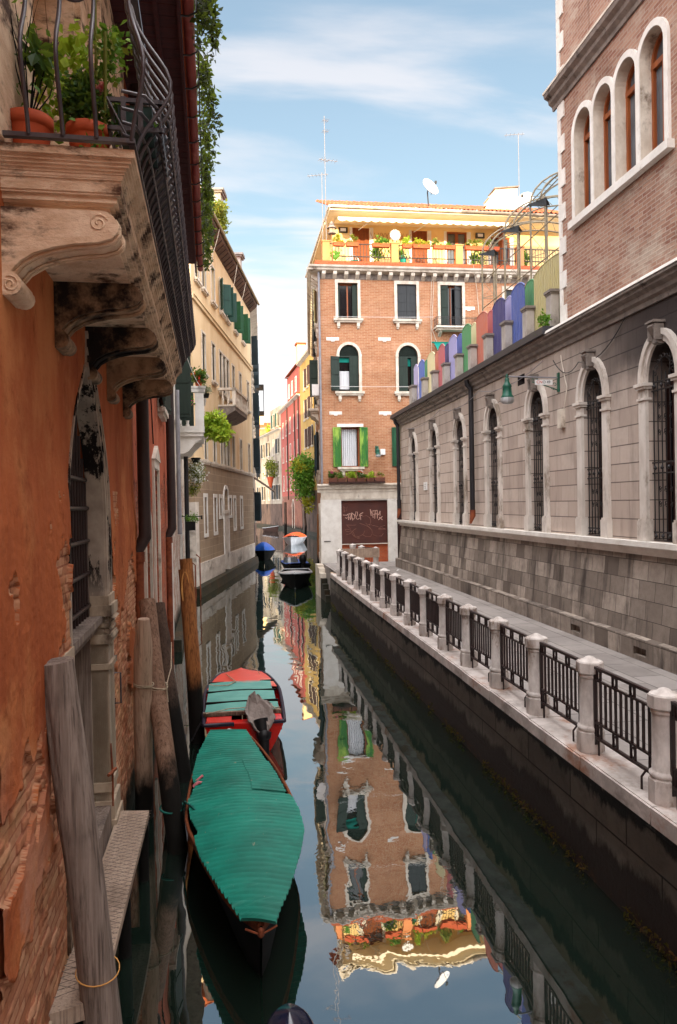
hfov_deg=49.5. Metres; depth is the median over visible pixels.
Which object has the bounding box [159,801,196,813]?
rope
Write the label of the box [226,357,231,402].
window
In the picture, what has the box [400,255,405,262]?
watering can
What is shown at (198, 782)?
rag
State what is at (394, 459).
window
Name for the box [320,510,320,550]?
window
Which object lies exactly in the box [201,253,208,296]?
window
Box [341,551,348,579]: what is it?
railing post
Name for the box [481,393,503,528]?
window
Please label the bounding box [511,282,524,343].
picket fence
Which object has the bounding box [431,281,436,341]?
cable
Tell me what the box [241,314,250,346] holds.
window
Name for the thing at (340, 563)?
quay railing
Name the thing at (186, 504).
downpipe
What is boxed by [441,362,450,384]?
fence pillar
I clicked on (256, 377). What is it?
window
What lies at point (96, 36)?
climbing rose
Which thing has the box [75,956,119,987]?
rope
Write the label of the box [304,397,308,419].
window
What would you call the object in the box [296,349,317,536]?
ochre house
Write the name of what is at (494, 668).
railing post
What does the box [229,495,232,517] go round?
window
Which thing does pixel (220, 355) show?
window
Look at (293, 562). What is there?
moored boat
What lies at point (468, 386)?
downpipe
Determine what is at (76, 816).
mooring pole
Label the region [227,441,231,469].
window
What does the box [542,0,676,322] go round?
brick building
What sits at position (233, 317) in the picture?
window
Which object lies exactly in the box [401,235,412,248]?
planter box
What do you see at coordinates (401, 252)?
potted shrub
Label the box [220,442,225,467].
window
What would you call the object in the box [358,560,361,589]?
quay railing
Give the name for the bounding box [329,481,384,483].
flower shelf
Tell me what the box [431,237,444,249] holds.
planter box
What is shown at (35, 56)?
hanging leaves
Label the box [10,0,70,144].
flower pot
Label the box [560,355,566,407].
cable
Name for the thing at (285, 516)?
mooring pole
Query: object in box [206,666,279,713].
rope
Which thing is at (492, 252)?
pergola arch
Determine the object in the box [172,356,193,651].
pale house
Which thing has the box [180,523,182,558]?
window
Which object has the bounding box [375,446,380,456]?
wall lamp
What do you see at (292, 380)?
window
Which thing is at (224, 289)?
window
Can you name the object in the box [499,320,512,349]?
fence pillar
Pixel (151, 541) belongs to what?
window
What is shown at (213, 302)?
window
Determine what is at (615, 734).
quay railing
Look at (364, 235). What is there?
terrace door
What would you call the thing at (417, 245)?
planter box
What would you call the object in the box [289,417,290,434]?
window
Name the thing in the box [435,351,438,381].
picket fence
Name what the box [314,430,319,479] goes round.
window
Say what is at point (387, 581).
quay railing
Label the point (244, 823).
covered boat
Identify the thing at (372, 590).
railing post
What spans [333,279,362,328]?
window
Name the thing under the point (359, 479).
flower pot
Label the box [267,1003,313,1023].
boat
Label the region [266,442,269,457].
window
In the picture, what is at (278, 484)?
window
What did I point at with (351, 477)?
flower pot
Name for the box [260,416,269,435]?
apricot house
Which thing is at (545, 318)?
wall fern
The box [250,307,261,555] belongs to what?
shuttered house
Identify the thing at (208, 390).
flower pot
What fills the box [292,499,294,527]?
window
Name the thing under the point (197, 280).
window
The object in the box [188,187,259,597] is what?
cream palace
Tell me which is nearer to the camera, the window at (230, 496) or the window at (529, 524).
the window at (529, 524)
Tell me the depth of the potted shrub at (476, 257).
36.00 m
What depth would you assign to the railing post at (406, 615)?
16.14 m
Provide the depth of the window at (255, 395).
57.43 m
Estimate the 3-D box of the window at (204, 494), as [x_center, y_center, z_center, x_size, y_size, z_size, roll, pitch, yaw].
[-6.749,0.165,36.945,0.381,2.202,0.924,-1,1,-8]
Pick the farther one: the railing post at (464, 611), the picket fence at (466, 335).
the picket fence at (466, 335)
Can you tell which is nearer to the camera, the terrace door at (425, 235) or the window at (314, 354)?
the terrace door at (425, 235)
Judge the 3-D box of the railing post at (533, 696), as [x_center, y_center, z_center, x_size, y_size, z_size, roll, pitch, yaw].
[2.514,2.041,9.303,0.274,1.020,0.274,-2,0,-6]
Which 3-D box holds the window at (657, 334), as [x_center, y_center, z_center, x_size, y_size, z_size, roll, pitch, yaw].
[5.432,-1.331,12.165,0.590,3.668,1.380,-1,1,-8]
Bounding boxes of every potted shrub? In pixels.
[370,248,386,261]
[388,246,406,259]
[467,251,485,264]
[524,250,528,265]
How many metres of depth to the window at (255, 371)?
57.45 m
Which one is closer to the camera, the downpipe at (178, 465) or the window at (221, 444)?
the downpipe at (178, 465)
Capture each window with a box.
[144,517,153,597]
[158,395,171,421]
[174,356,191,424]
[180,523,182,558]
[182,367,193,425]
[183,507,185,557]
[194,262,202,287]
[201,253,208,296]
[201,329,208,378]
[203,493,208,537]
[204,437,209,463]
[210,262,217,308]
[211,340,218,386]
[213,441,218,465]
[213,494,217,534]
[218,349,225,397]
[219,277,230,318]
[219,494,222,518]
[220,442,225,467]
[223,353,226,400]
[224,442,228,468]
[225,287,236,325]
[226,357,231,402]
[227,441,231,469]
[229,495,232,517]
[231,363,234,386]
[232,434,236,470]
[233,301,243,336]
[233,495,236,530]
[239,371,241,392]
[239,438,243,472]
[240,496,243,529]
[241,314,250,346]
[246,380,251,413]
[248,443,251,474]
[251,336,257,370]
[251,385,253,420]
[252,368,258,376]
[252,391,258,424]
[252,436,259,470]
[253,363,258,389]
[253,417,259,428]
[253,490,260,523]
[254,429,259,437]
[261,444,263,458]
[262,486,264,500]
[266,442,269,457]
[271,414,273,429]
[272,484,274,500]
[275,412,278,427]
[275,437,278,453]
[276,484,279,499]
[282,423,283,438]
[283,476,284,491]
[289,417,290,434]
[291,380,292,396]
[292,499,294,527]
[304,367,308,388]
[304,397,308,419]
[305,427,309,448]
[307,365,309,384]
[308,396,312,407]
[308,424,313,446]
[309,357,318,406]
[312,330,315,359]
[313,288,317,337]
[313,311,316,354]
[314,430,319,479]
[319,503,320,556]
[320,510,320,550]
[331,342,364,400]
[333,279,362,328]
[333,424,367,476]
[392,427,400,469]
[393,280,421,329]
[394,343,420,400]
[407,429,418,520]
[427,419,440,522]
[437,282,464,325]
[450,408,467,525]
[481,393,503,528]
[488,237,513,265]
[502,286,514,298]
[521,374,550,532]
[571,100,590,218]
[572,349,612,537]
[590,76,614,202]
[612,49,636,181]
[633,319,676,543]
[635,17,671,163]
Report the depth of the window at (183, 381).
24.72 m
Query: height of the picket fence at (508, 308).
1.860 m
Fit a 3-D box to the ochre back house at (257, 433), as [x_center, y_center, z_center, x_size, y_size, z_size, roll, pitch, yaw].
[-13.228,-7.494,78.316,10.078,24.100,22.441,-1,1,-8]
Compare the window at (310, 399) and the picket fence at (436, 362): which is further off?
the window at (310, 399)
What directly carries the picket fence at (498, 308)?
on the stone hall
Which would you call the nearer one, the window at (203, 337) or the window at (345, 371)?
the window at (345, 371)
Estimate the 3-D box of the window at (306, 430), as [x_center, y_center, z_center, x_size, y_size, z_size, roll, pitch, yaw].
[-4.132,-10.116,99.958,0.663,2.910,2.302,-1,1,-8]
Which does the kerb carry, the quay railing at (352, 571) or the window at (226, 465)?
the quay railing at (352, 571)
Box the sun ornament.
[390,229,399,240]
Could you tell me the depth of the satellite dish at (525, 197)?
37.50 m
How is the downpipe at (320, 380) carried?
attached to the brick house at (378, 338)
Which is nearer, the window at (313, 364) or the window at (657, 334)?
the window at (657, 334)
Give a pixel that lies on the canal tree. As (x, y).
(304, 479)
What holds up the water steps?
in the canal water
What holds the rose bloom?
in the flower pot at (78, 106)
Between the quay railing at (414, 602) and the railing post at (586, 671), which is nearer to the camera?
the railing post at (586, 671)
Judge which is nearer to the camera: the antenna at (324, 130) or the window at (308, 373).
the antenna at (324, 130)
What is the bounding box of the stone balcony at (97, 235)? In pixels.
[0,0,195,418]
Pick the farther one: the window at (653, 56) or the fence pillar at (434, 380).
the fence pillar at (434, 380)
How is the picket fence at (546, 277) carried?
on the stone hall
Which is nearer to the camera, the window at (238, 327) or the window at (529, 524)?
the window at (529, 524)
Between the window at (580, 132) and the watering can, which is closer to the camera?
the window at (580, 132)
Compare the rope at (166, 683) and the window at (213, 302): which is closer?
the rope at (166, 683)
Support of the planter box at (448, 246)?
attached to the brick house at (378, 338)
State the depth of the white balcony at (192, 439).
26.56 m
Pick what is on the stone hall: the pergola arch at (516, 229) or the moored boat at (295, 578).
the pergola arch at (516, 229)
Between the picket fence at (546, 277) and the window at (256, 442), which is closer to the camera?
the picket fence at (546, 277)
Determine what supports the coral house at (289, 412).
on the canal water
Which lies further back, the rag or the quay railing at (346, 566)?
the quay railing at (346, 566)
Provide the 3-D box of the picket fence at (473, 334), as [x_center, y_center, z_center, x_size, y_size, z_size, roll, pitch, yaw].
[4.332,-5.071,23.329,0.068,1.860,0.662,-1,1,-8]
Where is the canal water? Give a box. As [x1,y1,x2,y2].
[76,526,676,1023]
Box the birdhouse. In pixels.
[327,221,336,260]
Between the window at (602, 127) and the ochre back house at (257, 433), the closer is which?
the window at (602, 127)
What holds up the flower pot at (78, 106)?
on the stone balcony at (97, 235)
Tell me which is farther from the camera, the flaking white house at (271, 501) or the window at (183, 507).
the flaking white house at (271, 501)
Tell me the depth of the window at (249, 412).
52.35 m
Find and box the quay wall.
[330,572,676,968]
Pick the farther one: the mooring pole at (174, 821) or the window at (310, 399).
the window at (310, 399)
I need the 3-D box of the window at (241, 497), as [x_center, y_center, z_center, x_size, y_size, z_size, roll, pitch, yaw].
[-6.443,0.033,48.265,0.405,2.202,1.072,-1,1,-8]
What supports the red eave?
attached to the orange palace at (68, 541)
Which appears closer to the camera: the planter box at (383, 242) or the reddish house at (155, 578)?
the reddish house at (155, 578)
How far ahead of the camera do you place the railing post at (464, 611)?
11.98 m
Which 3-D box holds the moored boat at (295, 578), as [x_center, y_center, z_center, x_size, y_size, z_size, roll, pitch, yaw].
[-2.268,3.442,39.022,1.946,1.022,5.522,-1,1,-8]
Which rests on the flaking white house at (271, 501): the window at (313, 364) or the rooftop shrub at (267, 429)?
the rooftop shrub at (267, 429)
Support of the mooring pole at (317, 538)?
in the canal water
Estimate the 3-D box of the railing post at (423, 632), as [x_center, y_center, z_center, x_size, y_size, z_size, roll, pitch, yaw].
[1.755,1.992,14.851,0.274,1.020,0.274,-2,0,-5]
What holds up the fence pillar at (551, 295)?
on the stone hall
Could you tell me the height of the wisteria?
1.503 m
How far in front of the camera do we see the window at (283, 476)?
125.17 m
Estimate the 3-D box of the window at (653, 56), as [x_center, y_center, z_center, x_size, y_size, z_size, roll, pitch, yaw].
[5.359,-7.063,12.266,0.305,2.195,0.950,-1,1,-8]
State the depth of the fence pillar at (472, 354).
22.03 m
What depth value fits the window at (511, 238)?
37.43 m
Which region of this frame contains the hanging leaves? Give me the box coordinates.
[15,23,53,92]
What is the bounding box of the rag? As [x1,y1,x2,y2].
[193,775,203,787]
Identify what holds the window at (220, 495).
in the cream palace at (222, 545)
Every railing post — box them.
[336,549,342,576]
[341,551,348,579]
[347,554,355,584]
[353,557,361,589]
[361,560,370,594]
[369,564,379,600]
[373,547,378,564]
[379,568,389,607]
[390,573,401,615]
[403,579,415,625]
[418,585,432,636]
[437,594,452,649]
[459,604,477,667]
[488,616,508,688]
[525,633,549,716]
[576,656,604,753]
[647,687,676,807]
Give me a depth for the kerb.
8.54 m
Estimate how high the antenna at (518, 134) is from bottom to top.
4.400 m
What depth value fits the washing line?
34.34 m
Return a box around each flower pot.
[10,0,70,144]
[52,66,120,147]
[191,367,208,385]
[202,383,211,397]
[328,471,339,481]
[336,472,345,481]
[346,471,356,481]
[356,471,366,481]
[365,471,375,480]
[374,472,384,480]
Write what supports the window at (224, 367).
in the cream palace at (222, 545)
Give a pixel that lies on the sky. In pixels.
(407, 92)
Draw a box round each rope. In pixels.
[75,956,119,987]
[133,682,153,688]
[152,642,171,701]
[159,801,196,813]
[181,572,188,600]
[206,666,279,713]
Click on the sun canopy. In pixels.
(265, 485)
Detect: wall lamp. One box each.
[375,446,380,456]
[500,373,559,403]
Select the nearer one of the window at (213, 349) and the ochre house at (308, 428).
the window at (213, 349)
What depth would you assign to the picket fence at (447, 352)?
26.27 m
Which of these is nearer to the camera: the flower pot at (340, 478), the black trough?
the black trough
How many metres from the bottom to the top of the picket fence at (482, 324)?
1.761 m
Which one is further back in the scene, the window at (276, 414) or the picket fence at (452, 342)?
the window at (276, 414)
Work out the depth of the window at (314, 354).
43.37 m
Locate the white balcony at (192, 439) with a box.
[180,386,205,459]
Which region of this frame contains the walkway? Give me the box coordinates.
[49,810,151,1023]
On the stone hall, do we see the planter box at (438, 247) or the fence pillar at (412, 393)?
the fence pillar at (412, 393)
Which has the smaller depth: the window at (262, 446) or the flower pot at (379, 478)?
the flower pot at (379, 478)
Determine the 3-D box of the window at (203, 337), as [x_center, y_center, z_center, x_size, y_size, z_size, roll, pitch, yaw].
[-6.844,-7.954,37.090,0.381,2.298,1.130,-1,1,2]
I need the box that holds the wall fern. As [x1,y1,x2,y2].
[536,308,551,326]
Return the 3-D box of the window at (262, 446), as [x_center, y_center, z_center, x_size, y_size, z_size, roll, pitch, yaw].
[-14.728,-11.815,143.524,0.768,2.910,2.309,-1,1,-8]
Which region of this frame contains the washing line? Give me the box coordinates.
[335,386,408,386]
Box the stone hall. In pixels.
[390,257,676,674]
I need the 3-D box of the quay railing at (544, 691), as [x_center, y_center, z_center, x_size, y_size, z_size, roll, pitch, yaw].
[2.593,2.090,8.603,0.080,0.934,1.220,-1,1,-8]
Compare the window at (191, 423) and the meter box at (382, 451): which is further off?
the meter box at (382, 451)
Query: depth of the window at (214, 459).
39.82 m
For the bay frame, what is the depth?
66.92 m
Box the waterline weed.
[331,603,676,972]
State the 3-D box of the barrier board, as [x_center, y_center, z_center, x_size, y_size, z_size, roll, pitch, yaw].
[0.802,1.625,29.047,1.650,0.370,0.060,-1,1,-8]
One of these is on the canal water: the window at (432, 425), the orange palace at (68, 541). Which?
the orange palace at (68, 541)
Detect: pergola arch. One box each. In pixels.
[479,206,558,310]
[501,184,557,299]
[527,172,558,278]
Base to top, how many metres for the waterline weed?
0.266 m
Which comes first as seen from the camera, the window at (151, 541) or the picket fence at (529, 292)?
the window at (151, 541)
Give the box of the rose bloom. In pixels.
[96,80,103,95]
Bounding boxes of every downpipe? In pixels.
[129,83,150,622]
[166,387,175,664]
[175,390,181,533]
[184,456,189,558]
[317,271,322,483]
[393,419,400,517]
[464,380,475,523]
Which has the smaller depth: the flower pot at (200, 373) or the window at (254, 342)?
the flower pot at (200, 373)
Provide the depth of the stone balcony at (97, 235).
4.78 m
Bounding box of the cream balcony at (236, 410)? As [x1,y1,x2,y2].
[218,387,247,425]
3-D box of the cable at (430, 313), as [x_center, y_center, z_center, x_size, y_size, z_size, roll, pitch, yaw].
[4.441,-8.575,35.012,0.102,5.401,0.023,-1,1,-8]
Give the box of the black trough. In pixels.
[182,511,199,530]
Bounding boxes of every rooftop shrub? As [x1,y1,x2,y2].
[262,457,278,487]
[264,424,269,432]
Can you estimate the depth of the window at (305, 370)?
100.61 m
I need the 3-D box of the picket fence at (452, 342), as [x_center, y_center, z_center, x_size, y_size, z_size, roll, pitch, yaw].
[3.840,-5.027,24.562,0.068,1.760,0.906,-1,1,-8]
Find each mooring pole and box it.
[44,656,121,1023]
[133,617,153,818]
[139,598,187,854]
[156,602,191,782]
[178,569,204,743]
[180,558,196,670]
[284,502,286,530]
[317,514,318,562]
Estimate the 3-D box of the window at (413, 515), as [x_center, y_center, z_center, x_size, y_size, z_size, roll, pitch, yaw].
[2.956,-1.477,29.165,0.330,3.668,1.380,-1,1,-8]
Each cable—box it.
[408,361,542,428]
[430,275,431,351]
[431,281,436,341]
[553,317,624,373]
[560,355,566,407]
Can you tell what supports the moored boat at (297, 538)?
on the canal water
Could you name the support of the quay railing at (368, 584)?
on the kerb
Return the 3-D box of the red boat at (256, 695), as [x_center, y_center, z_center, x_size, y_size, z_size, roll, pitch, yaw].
[-1.843,3.700,14.152,1.528,1.160,3.884,-1,1,-8]
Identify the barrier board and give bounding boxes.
[341,548,379,557]
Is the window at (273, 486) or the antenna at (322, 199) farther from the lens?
the window at (273, 486)
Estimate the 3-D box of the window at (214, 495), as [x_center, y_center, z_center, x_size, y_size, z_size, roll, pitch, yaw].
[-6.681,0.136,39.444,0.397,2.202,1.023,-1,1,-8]
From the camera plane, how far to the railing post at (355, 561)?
23.07 m
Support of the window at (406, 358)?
in the brick house at (378, 338)
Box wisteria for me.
[204,408,235,447]
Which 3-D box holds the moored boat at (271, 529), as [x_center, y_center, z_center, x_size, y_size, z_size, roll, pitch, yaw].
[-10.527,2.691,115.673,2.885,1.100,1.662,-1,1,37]
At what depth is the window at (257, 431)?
77.26 m
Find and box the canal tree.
[285,452,315,534]
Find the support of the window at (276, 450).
in the flaking white house at (271, 501)
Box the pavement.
[323,561,676,766]
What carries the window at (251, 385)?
in the shuttered house at (255, 411)
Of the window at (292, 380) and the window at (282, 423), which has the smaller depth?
the window at (292, 380)
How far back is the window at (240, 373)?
48.70 m
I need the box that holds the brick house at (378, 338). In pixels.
[305,185,558,563]
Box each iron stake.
[193,563,196,600]
[196,554,200,599]
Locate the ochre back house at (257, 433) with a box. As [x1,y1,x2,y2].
[253,323,261,544]
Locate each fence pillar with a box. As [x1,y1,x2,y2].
[408,385,417,403]
[420,377,428,396]
[430,370,438,391]
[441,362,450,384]
[453,353,463,376]
[466,344,477,369]
[481,333,493,359]
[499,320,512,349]
[520,305,535,337]
[543,288,559,325]
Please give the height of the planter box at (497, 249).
0.571 m
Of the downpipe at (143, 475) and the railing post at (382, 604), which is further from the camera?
the railing post at (382, 604)
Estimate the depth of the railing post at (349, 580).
24.46 m
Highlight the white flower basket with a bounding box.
[188,457,209,496]
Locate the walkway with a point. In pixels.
(126, 851)
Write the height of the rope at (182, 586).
0.600 m
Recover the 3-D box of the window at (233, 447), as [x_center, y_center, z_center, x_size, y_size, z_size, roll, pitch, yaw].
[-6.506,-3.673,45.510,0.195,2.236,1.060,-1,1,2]
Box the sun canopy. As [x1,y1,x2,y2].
[254,477,275,492]
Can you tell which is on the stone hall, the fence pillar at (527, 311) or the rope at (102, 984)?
the fence pillar at (527, 311)
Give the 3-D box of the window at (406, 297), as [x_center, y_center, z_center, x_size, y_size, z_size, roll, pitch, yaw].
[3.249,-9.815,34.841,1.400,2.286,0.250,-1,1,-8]
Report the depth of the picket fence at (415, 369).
29.47 m
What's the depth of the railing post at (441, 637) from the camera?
13.36 m
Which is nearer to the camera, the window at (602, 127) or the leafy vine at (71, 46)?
the leafy vine at (71, 46)
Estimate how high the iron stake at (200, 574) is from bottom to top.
2.471 m
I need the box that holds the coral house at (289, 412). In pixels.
[278,342,305,532]
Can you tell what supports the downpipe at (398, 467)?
attached to the stone hall
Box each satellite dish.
[423,179,437,211]
[517,192,532,209]
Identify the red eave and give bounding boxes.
[110,0,204,272]
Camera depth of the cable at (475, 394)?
20.71 m
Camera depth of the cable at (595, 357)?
14.06 m
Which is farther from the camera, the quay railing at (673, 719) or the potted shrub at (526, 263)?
the potted shrub at (526, 263)
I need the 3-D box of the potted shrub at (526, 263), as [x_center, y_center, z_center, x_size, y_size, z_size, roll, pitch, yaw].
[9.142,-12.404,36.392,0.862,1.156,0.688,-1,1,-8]
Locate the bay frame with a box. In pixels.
[257,384,263,415]
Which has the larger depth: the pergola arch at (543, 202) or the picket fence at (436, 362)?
the picket fence at (436, 362)
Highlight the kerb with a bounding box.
[330,573,676,844]
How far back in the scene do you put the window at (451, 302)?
35.19 m
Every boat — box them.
[184,728,303,976]
[202,668,285,754]
[255,542,275,560]
[262,526,278,531]
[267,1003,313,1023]
[278,568,312,588]
[280,554,310,568]
[283,532,306,544]
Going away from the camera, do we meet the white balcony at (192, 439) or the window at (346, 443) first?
the white balcony at (192, 439)
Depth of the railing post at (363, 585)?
21.68 m
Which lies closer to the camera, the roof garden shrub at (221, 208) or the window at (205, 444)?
the window at (205, 444)
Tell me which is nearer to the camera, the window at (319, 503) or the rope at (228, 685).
the rope at (228, 685)
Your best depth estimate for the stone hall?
15.46 m
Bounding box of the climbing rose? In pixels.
[84,0,132,124]
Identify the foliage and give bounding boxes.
[83,20,132,83]
[289,457,314,513]
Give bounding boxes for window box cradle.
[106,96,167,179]
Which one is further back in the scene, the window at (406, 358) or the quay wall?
the window at (406, 358)
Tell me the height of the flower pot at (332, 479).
0.541 m
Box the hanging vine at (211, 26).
[190,0,226,271]
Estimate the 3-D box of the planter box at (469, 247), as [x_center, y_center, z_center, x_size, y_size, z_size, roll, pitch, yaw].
[6.458,-12.789,35.098,0.950,0.551,0.373,-1,1,0]
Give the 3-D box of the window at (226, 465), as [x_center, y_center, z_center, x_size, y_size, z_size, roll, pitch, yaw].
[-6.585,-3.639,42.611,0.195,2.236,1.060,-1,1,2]
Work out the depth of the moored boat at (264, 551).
55.93 m
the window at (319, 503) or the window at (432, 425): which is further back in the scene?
the window at (319, 503)
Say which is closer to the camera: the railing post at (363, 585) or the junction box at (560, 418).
the junction box at (560, 418)
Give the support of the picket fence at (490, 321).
on the stone hall
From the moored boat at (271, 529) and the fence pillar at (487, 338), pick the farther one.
the moored boat at (271, 529)
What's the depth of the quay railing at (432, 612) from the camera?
14.29 m
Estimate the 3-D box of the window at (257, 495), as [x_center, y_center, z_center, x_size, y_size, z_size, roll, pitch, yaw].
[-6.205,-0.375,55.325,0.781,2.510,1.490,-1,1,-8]
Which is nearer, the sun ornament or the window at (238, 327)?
the sun ornament
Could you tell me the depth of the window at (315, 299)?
35.36 m
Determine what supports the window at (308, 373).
in the ochre house at (308, 428)
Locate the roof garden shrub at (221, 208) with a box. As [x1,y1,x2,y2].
[212,198,231,234]
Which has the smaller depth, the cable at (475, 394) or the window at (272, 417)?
the cable at (475, 394)
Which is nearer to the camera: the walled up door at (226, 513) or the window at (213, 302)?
the window at (213, 302)
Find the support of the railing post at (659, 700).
on the kerb
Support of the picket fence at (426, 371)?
on the stone hall
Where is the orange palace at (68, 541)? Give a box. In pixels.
[0,0,196,1023]
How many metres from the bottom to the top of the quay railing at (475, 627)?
0.934 m
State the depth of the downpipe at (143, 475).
11.16 m
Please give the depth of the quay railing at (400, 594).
17.09 m
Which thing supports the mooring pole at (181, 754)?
in the canal water
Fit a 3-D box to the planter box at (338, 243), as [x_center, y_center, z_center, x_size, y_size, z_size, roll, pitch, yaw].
[-0.029,-12.694,34.255,0.662,0.614,0.341,-1,1,3]
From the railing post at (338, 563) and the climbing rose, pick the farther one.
the railing post at (338, 563)
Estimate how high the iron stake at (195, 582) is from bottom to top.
2.171 m
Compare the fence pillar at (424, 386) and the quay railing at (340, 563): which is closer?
the quay railing at (340, 563)
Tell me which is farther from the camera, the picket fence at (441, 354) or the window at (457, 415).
the picket fence at (441, 354)
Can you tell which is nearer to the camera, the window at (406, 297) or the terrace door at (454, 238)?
the window at (406, 297)
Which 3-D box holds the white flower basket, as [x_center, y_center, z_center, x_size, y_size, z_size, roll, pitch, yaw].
[-5.536,-1.352,28.760,0.991,1.544,1.059,-1,1,-8]
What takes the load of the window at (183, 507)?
in the pale house at (183, 384)
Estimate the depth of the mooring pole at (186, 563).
13.93 m
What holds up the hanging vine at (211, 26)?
hanging from the red eave
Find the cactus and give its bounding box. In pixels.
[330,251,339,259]
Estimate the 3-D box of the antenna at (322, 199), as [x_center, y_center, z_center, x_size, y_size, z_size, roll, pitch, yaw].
[-0.948,-14.023,34.430,1.000,3.700,0.400,-1,1,9]
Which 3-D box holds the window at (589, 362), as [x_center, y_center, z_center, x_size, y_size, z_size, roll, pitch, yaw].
[5.109,-1.351,14.503,0.590,3.668,1.380,-1,1,-8]
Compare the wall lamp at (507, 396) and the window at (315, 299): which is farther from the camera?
the window at (315, 299)
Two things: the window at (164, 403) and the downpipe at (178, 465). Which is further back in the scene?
the downpipe at (178, 465)
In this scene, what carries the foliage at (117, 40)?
attached to the stone balcony at (97, 235)
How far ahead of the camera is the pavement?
12.73 m
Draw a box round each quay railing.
[340,551,341,576]
[345,554,347,580]
[351,557,354,584]
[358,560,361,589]
[366,563,370,594]
[374,567,380,597]
[384,572,391,607]
[396,577,404,615]
[410,583,419,625]
[426,590,438,636]
[445,599,461,650]
[469,610,490,681]
[500,624,528,706]
[539,642,578,741]
[593,666,651,788]
[670,701,676,802]
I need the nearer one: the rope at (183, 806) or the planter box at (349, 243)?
the rope at (183, 806)
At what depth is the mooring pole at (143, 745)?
9.69 m
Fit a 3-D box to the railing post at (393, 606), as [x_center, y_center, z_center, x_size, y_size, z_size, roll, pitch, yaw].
[1.376,1.968,17.622,0.274,1.020,0.274,-2,1,-10]
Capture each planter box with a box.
[332,233,344,246]
[345,233,358,246]
[372,235,389,247]
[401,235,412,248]
[412,237,430,249]
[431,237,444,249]
[444,241,454,249]
[464,239,482,250]
[482,239,499,251]
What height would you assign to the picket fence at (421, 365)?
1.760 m
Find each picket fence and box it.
[413,364,418,399]
[418,359,424,398]
[424,360,427,376]
[427,352,434,392]
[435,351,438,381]
[438,344,444,386]
[445,343,448,361]
[448,334,456,379]
[457,333,461,352]
[462,323,471,372]
[471,322,475,343]
[476,311,487,364]
[487,310,492,332]
[492,297,505,354]
[505,295,511,319]
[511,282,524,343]
[525,279,533,304]
[533,252,559,330]
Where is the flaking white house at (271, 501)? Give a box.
[255,405,283,528]
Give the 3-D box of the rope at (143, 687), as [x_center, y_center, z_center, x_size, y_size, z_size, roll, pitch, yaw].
[-2.576,2.274,9.719,0.272,0.063,0.272,-1,1,-8]
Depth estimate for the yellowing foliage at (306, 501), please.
95.83 m
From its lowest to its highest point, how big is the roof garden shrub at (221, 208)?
1.910 m
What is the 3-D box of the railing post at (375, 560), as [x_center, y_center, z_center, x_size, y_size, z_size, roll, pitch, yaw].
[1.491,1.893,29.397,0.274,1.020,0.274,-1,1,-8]
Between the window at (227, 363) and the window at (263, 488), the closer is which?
the window at (227, 363)
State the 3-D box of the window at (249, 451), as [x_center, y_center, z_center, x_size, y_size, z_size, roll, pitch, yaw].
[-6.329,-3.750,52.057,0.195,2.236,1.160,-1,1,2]
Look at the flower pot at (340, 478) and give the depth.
34.21 m
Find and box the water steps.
[315,563,331,602]
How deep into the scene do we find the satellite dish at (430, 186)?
36.88 m
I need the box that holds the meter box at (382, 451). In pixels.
[380,449,384,454]
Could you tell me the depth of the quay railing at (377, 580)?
19.94 m
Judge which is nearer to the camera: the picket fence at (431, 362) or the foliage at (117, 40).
the foliage at (117, 40)
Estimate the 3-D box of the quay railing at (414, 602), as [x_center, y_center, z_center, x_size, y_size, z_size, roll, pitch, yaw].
[1.644,2.029,15.538,0.080,0.934,1.220,-1,1,-8]
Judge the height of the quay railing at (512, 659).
0.934 m
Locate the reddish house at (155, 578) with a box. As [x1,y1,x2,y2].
[125,84,171,730]
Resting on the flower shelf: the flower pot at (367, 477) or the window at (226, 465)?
the flower pot at (367, 477)
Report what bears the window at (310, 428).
in the ochre house at (308, 428)
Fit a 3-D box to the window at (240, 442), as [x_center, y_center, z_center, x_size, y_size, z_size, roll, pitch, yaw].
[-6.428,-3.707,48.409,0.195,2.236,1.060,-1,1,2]
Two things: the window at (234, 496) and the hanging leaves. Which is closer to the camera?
the hanging leaves
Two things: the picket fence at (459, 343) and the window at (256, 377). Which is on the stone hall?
the picket fence at (459, 343)
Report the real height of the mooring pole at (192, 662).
4.275 m
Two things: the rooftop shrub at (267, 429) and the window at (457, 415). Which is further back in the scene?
the rooftop shrub at (267, 429)
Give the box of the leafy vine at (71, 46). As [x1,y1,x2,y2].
[34,19,98,131]
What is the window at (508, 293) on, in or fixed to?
in the brick house at (378, 338)
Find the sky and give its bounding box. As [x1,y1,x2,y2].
[194,0,557,422]
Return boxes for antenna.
[308,173,327,233]
[318,116,337,239]
[504,133,522,209]
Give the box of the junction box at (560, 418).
[557,409,564,427]
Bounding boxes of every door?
[223,485,230,566]
[349,227,373,261]
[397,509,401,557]
[409,230,431,262]
[444,231,470,263]
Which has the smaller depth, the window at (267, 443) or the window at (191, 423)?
the window at (191, 423)
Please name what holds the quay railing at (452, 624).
on the kerb
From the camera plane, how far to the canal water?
7.95 m

